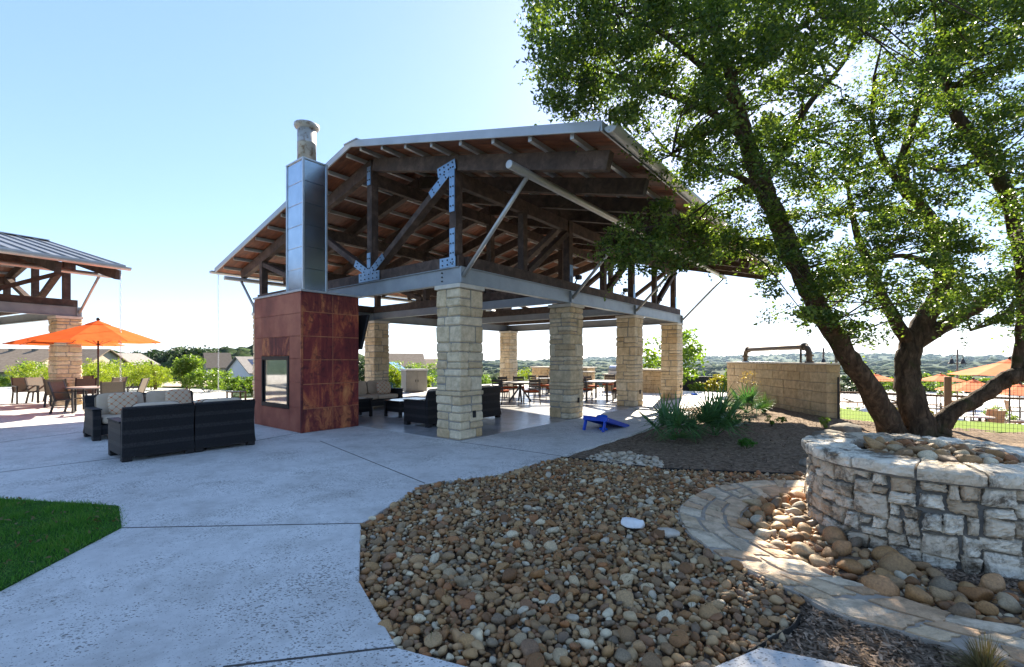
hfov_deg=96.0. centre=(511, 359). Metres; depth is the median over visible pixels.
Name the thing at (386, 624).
river rock
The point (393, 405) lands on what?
coffee table
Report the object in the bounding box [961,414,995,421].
pool table
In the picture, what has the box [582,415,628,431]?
cornhole board
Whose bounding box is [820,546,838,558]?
river rock
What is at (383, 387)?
throw pillow
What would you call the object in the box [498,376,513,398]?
dining chair
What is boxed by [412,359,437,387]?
pavilion shrub
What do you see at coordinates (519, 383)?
dining table
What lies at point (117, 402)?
throw pillow
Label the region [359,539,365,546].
river rock
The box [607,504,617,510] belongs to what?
river rock
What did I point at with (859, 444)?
river rock
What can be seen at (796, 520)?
river rock
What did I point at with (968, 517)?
fire pit
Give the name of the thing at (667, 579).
river rock
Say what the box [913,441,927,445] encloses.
river rock
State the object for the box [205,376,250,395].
terrace shrub
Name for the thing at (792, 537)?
river rock
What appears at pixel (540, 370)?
kitchen counter
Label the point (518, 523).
river rock
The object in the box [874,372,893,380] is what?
pool umbrella
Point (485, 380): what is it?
pavilion shrub
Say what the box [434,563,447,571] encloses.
river rock
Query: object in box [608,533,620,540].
river rock
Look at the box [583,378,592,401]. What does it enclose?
dining chair
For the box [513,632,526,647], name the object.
river rock
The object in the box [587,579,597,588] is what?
river rock
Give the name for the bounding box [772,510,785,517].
river rock
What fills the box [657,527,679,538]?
slab rock
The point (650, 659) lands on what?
river rock
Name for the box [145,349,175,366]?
oak tree
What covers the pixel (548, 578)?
river rock
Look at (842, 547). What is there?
river rock
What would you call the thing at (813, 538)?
river rock
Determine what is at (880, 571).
river rock
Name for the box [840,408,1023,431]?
grass strip
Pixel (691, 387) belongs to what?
border shrub
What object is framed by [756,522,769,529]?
river rock
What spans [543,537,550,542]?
river rock
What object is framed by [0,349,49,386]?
house
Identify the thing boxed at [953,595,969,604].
river rock
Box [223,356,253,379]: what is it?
house
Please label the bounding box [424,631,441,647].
river rock
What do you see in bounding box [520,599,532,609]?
river rock
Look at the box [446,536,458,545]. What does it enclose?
river rock
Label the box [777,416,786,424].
plant
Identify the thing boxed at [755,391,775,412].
yucca
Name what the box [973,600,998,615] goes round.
river rock
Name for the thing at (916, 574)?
ring rock
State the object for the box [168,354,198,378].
oak tree
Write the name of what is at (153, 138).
sky
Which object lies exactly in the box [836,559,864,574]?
river rock
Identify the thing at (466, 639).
river rock
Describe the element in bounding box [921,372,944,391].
hedge shrub
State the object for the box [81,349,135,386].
house
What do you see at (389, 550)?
river rock
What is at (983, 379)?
hedge shrub
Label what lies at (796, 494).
river rock
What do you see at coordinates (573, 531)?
river rock
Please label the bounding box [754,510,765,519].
river rock
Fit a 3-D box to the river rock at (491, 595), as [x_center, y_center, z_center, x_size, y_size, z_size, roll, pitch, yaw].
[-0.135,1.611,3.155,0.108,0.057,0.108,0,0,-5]
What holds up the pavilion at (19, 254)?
on the plaza
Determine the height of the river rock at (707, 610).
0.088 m
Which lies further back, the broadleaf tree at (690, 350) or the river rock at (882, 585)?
the broadleaf tree at (690, 350)
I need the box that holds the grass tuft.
[932,628,1022,666]
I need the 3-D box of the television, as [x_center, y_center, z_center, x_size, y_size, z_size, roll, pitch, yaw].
[-4.178,-0.679,11.730,1.440,0.865,0.344,0,0,39]
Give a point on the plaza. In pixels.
(214, 594)
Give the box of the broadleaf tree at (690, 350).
[642,327,709,384]
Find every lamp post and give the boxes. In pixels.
[821,348,825,362]
[947,349,966,399]
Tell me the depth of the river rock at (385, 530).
4.32 m
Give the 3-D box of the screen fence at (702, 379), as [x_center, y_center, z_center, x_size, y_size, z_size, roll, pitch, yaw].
[10.758,1.520,25.585,4.155,1.160,0.130,0,0,0]
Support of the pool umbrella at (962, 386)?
on the pool deck
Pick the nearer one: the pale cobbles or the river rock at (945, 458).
the river rock at (945, 458)
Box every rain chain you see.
[120,270,121,380]
[218,275,218,395]
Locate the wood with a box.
[113,344,1010,388]
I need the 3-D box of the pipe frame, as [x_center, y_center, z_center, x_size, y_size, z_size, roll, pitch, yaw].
[8.804,-0.180,15.733,0.240,0.630,4.965,0,0,5]
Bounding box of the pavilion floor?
[359,389,684,440]
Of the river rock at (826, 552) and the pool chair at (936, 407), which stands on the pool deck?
the pool chair at (936, 407)
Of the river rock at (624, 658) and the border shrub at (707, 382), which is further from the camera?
the border shrub at (707, 382)
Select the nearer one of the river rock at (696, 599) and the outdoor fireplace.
the river rock at (696, 599)
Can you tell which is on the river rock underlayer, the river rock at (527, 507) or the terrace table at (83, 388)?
the river rock at (527, 507)
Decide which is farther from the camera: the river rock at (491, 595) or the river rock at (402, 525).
the river rock at (402, 525)
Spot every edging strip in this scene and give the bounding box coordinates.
[561,456,804,476]
[746,613,800,652]
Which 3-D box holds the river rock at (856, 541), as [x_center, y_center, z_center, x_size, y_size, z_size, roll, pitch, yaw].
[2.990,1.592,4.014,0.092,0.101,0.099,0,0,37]
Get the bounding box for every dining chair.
[491,378,509,404]
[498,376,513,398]
[513,376,524,398]
[523,379,540,404]
[528,375,542,394]
[538,375,549,395]
[583,375,599,397]
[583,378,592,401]
[602,374,614,394]
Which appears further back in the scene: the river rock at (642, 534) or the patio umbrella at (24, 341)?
the patio umbrella at (24, 341)
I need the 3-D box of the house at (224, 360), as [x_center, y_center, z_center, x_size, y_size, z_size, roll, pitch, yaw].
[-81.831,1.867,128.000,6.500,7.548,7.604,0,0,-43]
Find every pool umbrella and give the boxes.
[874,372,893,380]
[922,373,965,406]
[935,377,1014,420]
[948,356,1010,422]
[999,382,1023,423]
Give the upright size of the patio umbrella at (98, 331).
2.940 m
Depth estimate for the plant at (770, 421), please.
10.87 m
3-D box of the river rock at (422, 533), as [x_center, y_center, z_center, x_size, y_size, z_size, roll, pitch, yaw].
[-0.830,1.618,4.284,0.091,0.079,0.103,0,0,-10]
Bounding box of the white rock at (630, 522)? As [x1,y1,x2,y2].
[621,517,644,528]
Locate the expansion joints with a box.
[4,432,559,666]
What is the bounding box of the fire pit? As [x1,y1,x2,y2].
[801,432,1023,580]
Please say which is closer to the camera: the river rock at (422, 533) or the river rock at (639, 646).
the river rock at (639, 646)
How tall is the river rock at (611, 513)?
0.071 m
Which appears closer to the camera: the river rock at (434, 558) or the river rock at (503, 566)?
the river rock at (503, 566)
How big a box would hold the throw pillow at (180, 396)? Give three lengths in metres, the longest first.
0.500 x 0.460 x 0.150 m
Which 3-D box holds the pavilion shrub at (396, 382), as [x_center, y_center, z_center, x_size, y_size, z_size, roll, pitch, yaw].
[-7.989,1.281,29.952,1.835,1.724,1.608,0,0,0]
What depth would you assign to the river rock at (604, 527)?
4.35 m
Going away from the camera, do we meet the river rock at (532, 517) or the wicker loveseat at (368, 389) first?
the river rock at (532, 517)
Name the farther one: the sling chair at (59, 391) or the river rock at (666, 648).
the sling chair at (59, 391)
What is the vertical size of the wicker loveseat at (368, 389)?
0.900 m
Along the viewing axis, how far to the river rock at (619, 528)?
4.35 m
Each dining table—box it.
[503,381,536,401]
[584,380,615,400]
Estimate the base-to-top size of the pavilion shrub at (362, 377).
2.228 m
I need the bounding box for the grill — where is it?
[608,365,616,373]
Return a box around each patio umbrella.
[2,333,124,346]
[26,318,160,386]
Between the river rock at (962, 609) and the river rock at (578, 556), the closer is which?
the river rock at (962, 609)
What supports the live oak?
on the mulch bed at (1003, 438)
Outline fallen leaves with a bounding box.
[0,496,118,564]
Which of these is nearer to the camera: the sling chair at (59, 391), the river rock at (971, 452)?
the river rock at (971, 452)
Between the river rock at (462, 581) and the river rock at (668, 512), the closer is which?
the river rock at (462, 581)
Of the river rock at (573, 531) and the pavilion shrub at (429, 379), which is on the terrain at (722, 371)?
the pavilion shrub at (429, 379)
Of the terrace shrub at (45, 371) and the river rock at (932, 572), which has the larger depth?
the terrace shrub at (45, 371)
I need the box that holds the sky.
[0,0,1023,360]
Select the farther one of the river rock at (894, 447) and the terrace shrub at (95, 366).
the terrace shrub at (95, 366)
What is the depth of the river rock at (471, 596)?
3.11 m
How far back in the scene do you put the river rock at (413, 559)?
3.69 m
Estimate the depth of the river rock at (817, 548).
3.90 m
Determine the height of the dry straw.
0.095 m
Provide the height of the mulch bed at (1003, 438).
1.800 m
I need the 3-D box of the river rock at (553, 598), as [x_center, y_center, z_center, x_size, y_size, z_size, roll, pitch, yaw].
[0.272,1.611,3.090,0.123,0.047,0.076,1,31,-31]
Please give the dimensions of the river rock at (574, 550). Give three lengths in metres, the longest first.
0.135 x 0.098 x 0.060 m
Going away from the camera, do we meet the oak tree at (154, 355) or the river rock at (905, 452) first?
the river rock at (905, 452)
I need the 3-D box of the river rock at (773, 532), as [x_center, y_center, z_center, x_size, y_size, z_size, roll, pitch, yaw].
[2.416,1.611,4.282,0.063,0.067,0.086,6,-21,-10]
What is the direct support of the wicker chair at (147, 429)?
on the plaza
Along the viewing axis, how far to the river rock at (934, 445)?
4.29 m
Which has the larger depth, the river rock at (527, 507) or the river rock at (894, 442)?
the river rock at (527, 507)
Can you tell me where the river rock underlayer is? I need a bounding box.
[359,457,801,666]
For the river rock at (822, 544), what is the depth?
3.98 m
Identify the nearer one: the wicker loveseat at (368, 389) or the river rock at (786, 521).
the river rock at (786, 521)
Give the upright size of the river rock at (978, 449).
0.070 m
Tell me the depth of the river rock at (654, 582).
3.33 m
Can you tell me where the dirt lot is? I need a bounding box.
[162,380,207,385]
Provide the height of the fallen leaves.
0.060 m
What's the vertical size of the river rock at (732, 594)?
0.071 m
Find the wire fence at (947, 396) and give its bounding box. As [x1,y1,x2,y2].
[837,377,1023,433]
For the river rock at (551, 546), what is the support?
on the river rock underlayer
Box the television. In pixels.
[359,315,369,349]
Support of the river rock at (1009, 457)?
on the pit gravel
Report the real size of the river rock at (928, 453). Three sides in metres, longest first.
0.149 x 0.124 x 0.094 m
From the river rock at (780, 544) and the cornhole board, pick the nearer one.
the river rock at (780, 544)
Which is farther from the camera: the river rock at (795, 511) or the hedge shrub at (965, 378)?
the hedge shrub at (965, 378)
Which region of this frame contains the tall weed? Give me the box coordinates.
[737,371,756,410]
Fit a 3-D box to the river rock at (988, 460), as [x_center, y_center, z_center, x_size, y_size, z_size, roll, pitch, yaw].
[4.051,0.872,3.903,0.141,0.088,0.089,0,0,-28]
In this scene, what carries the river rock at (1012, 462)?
on the pit gravel
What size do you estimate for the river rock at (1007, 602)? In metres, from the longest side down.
0.161 x 0.117 x 0.101 m
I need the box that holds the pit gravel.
[863,443,1006,463]
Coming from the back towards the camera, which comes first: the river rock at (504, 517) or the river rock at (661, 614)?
the river rock at (504, 517)
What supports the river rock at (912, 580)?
on the mulch bed at (1003, 438)
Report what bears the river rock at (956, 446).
on the pit gravel
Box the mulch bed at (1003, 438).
[360,406,1023,666]
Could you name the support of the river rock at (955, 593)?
on the mulch bed at (1003, 438)
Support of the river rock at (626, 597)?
on the river rock underlayer
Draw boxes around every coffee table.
[359,397,372,415]
[383,397,424,417]
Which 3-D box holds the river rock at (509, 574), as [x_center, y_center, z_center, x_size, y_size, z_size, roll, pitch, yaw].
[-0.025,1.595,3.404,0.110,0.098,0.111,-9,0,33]
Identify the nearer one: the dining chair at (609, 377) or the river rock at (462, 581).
the river rock at (462, 581)
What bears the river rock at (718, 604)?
on the river rock underlayer
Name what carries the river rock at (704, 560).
on the mulch bed at (1003, 438)
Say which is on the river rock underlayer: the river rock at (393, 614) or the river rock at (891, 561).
the river rock at (393, 614)
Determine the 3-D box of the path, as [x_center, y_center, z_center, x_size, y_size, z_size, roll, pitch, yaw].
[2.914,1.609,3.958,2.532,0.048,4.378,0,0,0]
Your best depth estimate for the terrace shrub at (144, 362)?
26.94 m
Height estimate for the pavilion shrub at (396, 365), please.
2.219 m
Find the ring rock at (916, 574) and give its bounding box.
[742,496,1023,624]
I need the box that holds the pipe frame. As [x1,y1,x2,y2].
[737,343,813,362]
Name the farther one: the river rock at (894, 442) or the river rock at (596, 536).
the river rock at (894, 442)
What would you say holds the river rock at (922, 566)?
on the ring rock at (916, 574)
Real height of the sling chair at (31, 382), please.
0.961 m
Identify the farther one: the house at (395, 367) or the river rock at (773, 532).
the house at (395, 367)
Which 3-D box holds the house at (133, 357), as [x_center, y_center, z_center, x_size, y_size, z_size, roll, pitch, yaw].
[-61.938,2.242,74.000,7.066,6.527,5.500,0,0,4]
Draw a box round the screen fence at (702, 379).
[682,376,726,392]
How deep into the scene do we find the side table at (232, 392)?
12.35 m
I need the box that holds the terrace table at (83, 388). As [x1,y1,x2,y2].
[65,386,99,410]
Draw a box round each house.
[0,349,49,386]
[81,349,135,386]
[117,353,160,379]
[201,353,231,379]
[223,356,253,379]
[388,353,425,368]
[389,362,404,387]
[423,359,437,386]
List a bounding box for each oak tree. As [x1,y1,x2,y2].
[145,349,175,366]
[159,347,197,358]
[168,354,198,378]
[177,345,215,368]
[205,347,220,352]
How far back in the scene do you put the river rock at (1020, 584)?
3.19 m
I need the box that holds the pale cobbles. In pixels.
[586,450,663,468]
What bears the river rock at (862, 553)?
on the mulch bed at (1003, 438)
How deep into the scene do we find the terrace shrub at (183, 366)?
23.13 m
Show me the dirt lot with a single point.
(171, 384)
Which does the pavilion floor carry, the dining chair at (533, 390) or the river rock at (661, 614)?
the dining chair at (533, 390)
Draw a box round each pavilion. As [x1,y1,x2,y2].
[0,231,131,405]
[209,120,779,439]
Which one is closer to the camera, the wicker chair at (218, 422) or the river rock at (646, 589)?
the river rock at (646, 589)
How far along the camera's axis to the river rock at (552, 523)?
4.51 m
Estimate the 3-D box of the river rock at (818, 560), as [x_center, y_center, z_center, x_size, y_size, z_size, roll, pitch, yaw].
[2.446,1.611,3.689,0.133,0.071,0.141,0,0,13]
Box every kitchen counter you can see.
[530,366,596,388]
[583,371,595,389]
[602,373,616,390]
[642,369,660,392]
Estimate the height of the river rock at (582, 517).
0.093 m
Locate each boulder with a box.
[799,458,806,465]
[812,429,840,434]
[830,423,861,432]
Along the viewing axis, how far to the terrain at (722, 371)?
1805.64 m
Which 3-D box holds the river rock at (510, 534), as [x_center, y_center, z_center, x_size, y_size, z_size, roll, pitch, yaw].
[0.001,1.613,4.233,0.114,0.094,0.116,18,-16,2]
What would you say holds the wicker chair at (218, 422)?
on the plaza
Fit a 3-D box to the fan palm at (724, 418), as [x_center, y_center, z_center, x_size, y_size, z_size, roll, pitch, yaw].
[4.287,1.098,9.849,1.946,1.317,1.912,0,0,0]
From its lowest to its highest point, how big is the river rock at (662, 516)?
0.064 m
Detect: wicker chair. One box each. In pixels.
[107,401,194,462]
[194,397,255,452]
[403,388,437,427]
[482,385,500,417]
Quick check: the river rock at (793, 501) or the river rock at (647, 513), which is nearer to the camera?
the river rock at (647, 513)
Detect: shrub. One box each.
[0,358,48,378]
[0,374,28,386]
[2,360,49,379]
[45,358,125,380]
[81,362,110,381]
[85,359,169,389]
[88,359,133,385]
[120,359,173,387]
[123,363,174,389]
[150,361,157,389]
[168,354,205,389]
[180,367,233,391]
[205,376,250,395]
[230,375,253,395]
[359,358,364,380]
[388,366,400,387]
[389,360,422,387]
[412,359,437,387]
[427,375,433,387]
[482,374,499,383]
[517,367,532,384]
[687,382,704,391]
[695,380,713,391]
[705,374,726,391]
[719,369,726,390]
[737,438,757,448]
[840,375,857,391]
[881,377,895,391]
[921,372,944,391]
[922,370,977,394]
[978,377,991,380]
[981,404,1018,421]
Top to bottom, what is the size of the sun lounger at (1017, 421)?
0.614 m
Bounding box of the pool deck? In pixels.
[840,390,1023,424]
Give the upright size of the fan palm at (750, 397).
0.966 m
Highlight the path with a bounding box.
[680,480,1023,663]
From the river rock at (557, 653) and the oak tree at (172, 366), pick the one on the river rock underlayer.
the river rock at (557, 653)
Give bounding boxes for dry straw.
[408,475,767,664]
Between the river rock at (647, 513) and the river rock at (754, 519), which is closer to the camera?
the river rock at (754, 519)
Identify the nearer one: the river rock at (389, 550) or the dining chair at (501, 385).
the river rock at (389, 550)
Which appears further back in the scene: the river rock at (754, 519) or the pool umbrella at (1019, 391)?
the pool umbrella at (1019, 391)
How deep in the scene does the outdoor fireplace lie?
10.45 m
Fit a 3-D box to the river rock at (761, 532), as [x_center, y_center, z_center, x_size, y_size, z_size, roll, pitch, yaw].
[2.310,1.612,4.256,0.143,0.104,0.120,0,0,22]
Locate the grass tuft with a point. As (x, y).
(985, 656)
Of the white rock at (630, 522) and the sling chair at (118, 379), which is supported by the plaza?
the sling chair at (118, 379)
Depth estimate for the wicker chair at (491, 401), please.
12.51 m
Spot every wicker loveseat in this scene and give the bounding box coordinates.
[83,390,194,440]
[359,380,402,405]
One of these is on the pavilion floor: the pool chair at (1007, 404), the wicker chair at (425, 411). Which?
the wicker chair at (425, 411)
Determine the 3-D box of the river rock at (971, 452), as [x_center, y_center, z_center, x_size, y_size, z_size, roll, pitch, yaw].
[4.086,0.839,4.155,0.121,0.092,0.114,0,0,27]
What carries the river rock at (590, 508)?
on the river rock underlayer
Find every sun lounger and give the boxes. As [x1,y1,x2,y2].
[840,398,863,407]
[1004,419,1023,423]
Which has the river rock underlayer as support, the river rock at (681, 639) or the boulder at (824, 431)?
the river rock at (681, 639)
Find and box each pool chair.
[929,404,940,412]
[974,409,996,421]
[978,411,1004,422]
[1004,400,1023,417]
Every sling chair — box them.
[11,377,38,403]
[24,377,44,402]
[43,378,69,406]
[47,381,87,413]
[71,378,96,394]
[99,377,127,391]
[100,381,125,392]
[125,378,149,392]
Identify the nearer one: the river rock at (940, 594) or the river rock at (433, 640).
the river rock at (433, 640)
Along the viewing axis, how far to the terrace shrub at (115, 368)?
28.21 m
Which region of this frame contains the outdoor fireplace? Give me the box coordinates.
[253,119,359,432]
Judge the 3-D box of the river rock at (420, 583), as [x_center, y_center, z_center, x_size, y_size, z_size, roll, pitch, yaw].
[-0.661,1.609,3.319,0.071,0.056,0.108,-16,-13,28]
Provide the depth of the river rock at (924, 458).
3.98 m
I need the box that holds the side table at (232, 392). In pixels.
[226,391,246,399]
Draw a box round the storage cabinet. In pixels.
[400,369,427,391]
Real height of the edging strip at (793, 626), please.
0.070 m
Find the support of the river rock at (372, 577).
on the mulch bed at (1003, 438)
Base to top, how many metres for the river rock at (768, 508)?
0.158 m
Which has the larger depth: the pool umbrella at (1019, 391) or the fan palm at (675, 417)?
the pool umbrella at (1019, 391)
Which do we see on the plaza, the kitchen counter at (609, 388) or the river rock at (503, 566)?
the kitchen counter at (609, 388)
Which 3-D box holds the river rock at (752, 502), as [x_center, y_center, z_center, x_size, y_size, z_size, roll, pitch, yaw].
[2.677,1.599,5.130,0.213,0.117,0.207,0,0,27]
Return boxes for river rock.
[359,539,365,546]
[364,562,379,571]
[366,574,376,582]
[372,546,382,552]
[373,536,382,546]
[374,598,388,611]
[375,514,383,520]
[378,619,392,632]
[382,527,390,534]
[383,553,396,562]
[384,540,397,548]
[386,547,396,553]
[389,607,398,620]
[396,522,405,529]
[409,554,425,563]
[411,514,416,520]
[413,614,425,623]
[415,580,425,587]
[418,531,426,536]
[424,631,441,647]
[429,510,437,515]
[429,552,438,563]
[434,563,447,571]
[435,588,446,602]
[438,529,445,535]
[440,552,454,561]
[442,595,453,605]
[443,568,456,579]
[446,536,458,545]
[452,507,462,515]
[454,576,468,589]
[457,633,474,649]
[458,598,472,609]
[459,544,468,551]
[462,525,473,530]
[464,592,476,600]
[465,553,477,561]
[470,574,482,582]
[475,537,483,545]
[484,592,499,600]
[489,515,499,520]
[491,613,504,624]
[494,537,505,544]
[495,562,509,572]
[499,514,508,525]
[502,568,516,581]
[506,530,518,540]
[509,586,521,594]
[511,562,522,568]
[512,539,520,548]
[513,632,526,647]
[514,520,522,526]
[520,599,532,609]
[520,639,539,655]
[523,505,532,511]
[524,541,533,550]
[526,652,544,666]
[529,514,537,521]
[529,569,544,579]
[535,518,544,525]
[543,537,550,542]
[543,541,557,551]
[544,573,557,583]
[545,520,556,526]
[546,527,558,533]
[546,594,559,603]
[552,648,567,665]
[553,552,562,561]
[564,588,579,596]
[569,527,579,536]
[569,575,580,587]
[571,547,584,553]
[573,551,584,560]
[577,513,585,520]
[579,628,589,638]
[586,505,592,512]
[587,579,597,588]
[590,533,600,541]
[594,511,601,519]
[596,558,608,566]
[597,524,607,532]
[599,603,608,612]
[605,510,615,516]
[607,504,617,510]
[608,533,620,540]
[614,648,631,663]
[615,590,633,608]
[616,526,624,530]
[616,551,625,557]
[618,565,628,572]
[618,625,635,643]
[620,573,633,588]
[633,640,645,652]
[638,531,646,538]
[641,652,663,666]
[642,511,652,518]
[643,586,654,596]
[650,554,661,560]
[651,529,664,538]
[651,577,662,587]
[656,610,671,621]
[658,514,667,519]
[660,642,673,654]
[661,561,671,572]
[663,510,674,516]
[664,576,671,584]
[669,629,688,647]
[670,552,684,562]
[674,585,689,594]
[675,527,683,532]
[677,562,692,574]
[687,594,700,604]
[695,661,709,666]
[697,555,710,567]
[699,602,719,619]
[703,548,713,559]
[710,600,724,609]
[719,591,736,599]
[730,560,743,570]
[737,518,751,526]
[742,499,762,506]
[750,505,761,514]
[750,515,762,525]
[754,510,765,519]
[754,528,770,537]
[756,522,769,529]
[757,496,767,503]
[760,502,775,514]
[770,521,786,529]
[770,529,776,535]
[770,540,785,550]
[771,497,781,508]
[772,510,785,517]
[773,515,791,526]
[779,493,791,499]
[781,495,788,502]
[785,508,803,514]
[786,532,803,543]
[788,490,805,499]
[789,498,805,505]
[790,501,805,510]
[790,516,805,527]
[791,542,814,557]
[797,522,811,534]
[801,531,810,539]
[809,554,828,566]
[811,536,822,540]
[814,544,822,551]
[815,524,826,533]
[816,540,827,547]
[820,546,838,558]
[822,526,847,540]
[825,557,834,564]
[827,538,838,544]
[832,540,851,555]
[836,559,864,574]
[849,537,861,547]
[853,441,863,448]
[858,550,869,557]
[858,559,870,568]
[861,575,899,596]
[863,436,887,449]
[870,449,890,453]
[871,545,898,559]
[875,436,885,442]
[875,567,890,575]
[878,551,916,575]
[884,574,905,588]
[887,444,902,451]
[889,440,902,445]
[893,448,913,456]
[900,439,914,445]
[904,576,921,585]
[904,584,933,605]
[907,446,926,454]
[912,561,931,570]
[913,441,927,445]
[917,450,937,459]
[920,457,934,460]
[921,444,932,449]
[926,567,944,577]
[927,439,946,448]
[927,443,939,448]
[928,576,957,591]
[929,586,954,600]
[932,449,951,455]
[937,455,957,461]
[941,445,951,449]
[947,447,956,454]
[948,602,975,618]
[950,590,967,599]
[951,444,968,448]
[953,450,969,454]
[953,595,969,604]
[956,448,975,454]
[957,455,982,463]
[957,586,994,601]
[972,448,984,451]
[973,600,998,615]
[978,573,1005,593]
[979,453,992,457]
[982,457,998,463]
[985,449,1004,458]
[996,592,1021,613]
[1003,460,1019,463]
[1004,454,1017,460]
[1005,592,1018,601]
[1017,581,1023,592]
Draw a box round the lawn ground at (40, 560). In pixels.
[0,499,121,590]
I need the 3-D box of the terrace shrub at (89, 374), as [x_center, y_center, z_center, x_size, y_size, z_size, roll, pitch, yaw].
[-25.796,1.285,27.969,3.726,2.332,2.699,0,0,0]
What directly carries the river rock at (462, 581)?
on the river rock underlayer
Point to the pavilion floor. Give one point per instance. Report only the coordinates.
(516, 414)
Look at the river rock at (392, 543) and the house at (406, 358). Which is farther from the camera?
the house at (406, 358)
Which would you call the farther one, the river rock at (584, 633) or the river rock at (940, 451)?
the river rock at (940, 451)
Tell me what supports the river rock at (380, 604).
on the mulch bed at (1003, 438)
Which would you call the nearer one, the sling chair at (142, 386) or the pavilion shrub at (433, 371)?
the sling chair at (142, 386)
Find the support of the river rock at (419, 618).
on the river rock underlayer
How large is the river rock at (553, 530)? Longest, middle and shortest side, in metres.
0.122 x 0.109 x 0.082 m
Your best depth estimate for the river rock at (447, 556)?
3.75 m
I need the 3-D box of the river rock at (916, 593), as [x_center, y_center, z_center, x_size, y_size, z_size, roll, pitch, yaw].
[2.759,1.609,3.129,0.141,0.133,0.139,0,0,-15]
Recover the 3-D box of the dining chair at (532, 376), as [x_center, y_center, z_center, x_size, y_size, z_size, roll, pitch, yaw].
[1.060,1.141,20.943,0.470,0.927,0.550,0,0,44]
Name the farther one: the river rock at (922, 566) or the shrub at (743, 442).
the shrub at (743, 442)
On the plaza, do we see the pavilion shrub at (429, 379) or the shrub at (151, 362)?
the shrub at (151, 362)
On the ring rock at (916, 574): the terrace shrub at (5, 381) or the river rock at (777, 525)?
the river rock at (777, 525)
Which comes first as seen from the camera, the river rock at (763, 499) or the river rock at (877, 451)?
the river rock at (877, 451)
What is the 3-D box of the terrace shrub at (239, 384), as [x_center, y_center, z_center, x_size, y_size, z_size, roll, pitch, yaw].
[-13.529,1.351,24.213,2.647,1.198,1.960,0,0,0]
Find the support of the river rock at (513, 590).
on the river rock underlayer
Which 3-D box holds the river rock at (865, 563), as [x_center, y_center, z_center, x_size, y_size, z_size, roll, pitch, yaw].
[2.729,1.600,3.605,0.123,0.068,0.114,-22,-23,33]
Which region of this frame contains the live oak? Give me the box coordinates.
[513,0,1023,436]
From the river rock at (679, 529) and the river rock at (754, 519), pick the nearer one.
the river rock at (679, 529)
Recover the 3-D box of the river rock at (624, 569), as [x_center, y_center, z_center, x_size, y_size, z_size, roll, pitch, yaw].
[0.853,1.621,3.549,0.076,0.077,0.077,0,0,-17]
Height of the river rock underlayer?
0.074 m
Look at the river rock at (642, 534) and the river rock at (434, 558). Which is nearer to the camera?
the river rock at (434, 558)
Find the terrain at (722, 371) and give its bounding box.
[159,352,1002,406]
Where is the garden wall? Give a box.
[726,362,840,417]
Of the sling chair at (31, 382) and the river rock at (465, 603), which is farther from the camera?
the sling chair at (31, 382)
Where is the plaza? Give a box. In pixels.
[0,384,854,666]
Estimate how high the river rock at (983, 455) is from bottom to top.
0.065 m
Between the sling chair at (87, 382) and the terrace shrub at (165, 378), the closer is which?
the sling chair at (87, 382)
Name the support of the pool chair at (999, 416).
on the pool deck
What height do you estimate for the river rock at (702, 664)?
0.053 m
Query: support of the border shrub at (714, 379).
on the terrain at (722, 371)
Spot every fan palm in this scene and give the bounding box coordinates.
[633,388,715,442]
[682,381,762,438]
[723,382,773,414]
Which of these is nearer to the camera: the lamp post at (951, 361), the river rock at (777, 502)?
the river rock at (777, 502)
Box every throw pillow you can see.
[107,392,137,414]
[165,389,191,403]
[377,381,390,393]
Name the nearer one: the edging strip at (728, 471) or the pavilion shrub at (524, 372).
the edging strip at (728, 471)
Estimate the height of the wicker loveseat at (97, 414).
0.900 m
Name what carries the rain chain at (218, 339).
hanging from the pavilion at (462, 240)
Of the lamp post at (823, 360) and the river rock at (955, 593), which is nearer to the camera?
the river rock at (955, 593)
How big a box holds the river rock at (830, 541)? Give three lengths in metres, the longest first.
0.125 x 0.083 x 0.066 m
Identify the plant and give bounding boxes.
[764,414,778,425]
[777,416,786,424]
[818,416,829,428]
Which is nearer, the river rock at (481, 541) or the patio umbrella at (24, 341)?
the river rock at (481, 541)
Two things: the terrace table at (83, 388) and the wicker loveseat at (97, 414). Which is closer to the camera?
the wicker loveseat at (97, 414)
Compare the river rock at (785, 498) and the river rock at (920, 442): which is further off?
the river rock at (785, 498)
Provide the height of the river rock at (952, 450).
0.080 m
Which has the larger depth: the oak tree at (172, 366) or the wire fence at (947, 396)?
the oak tree at (172, 366)

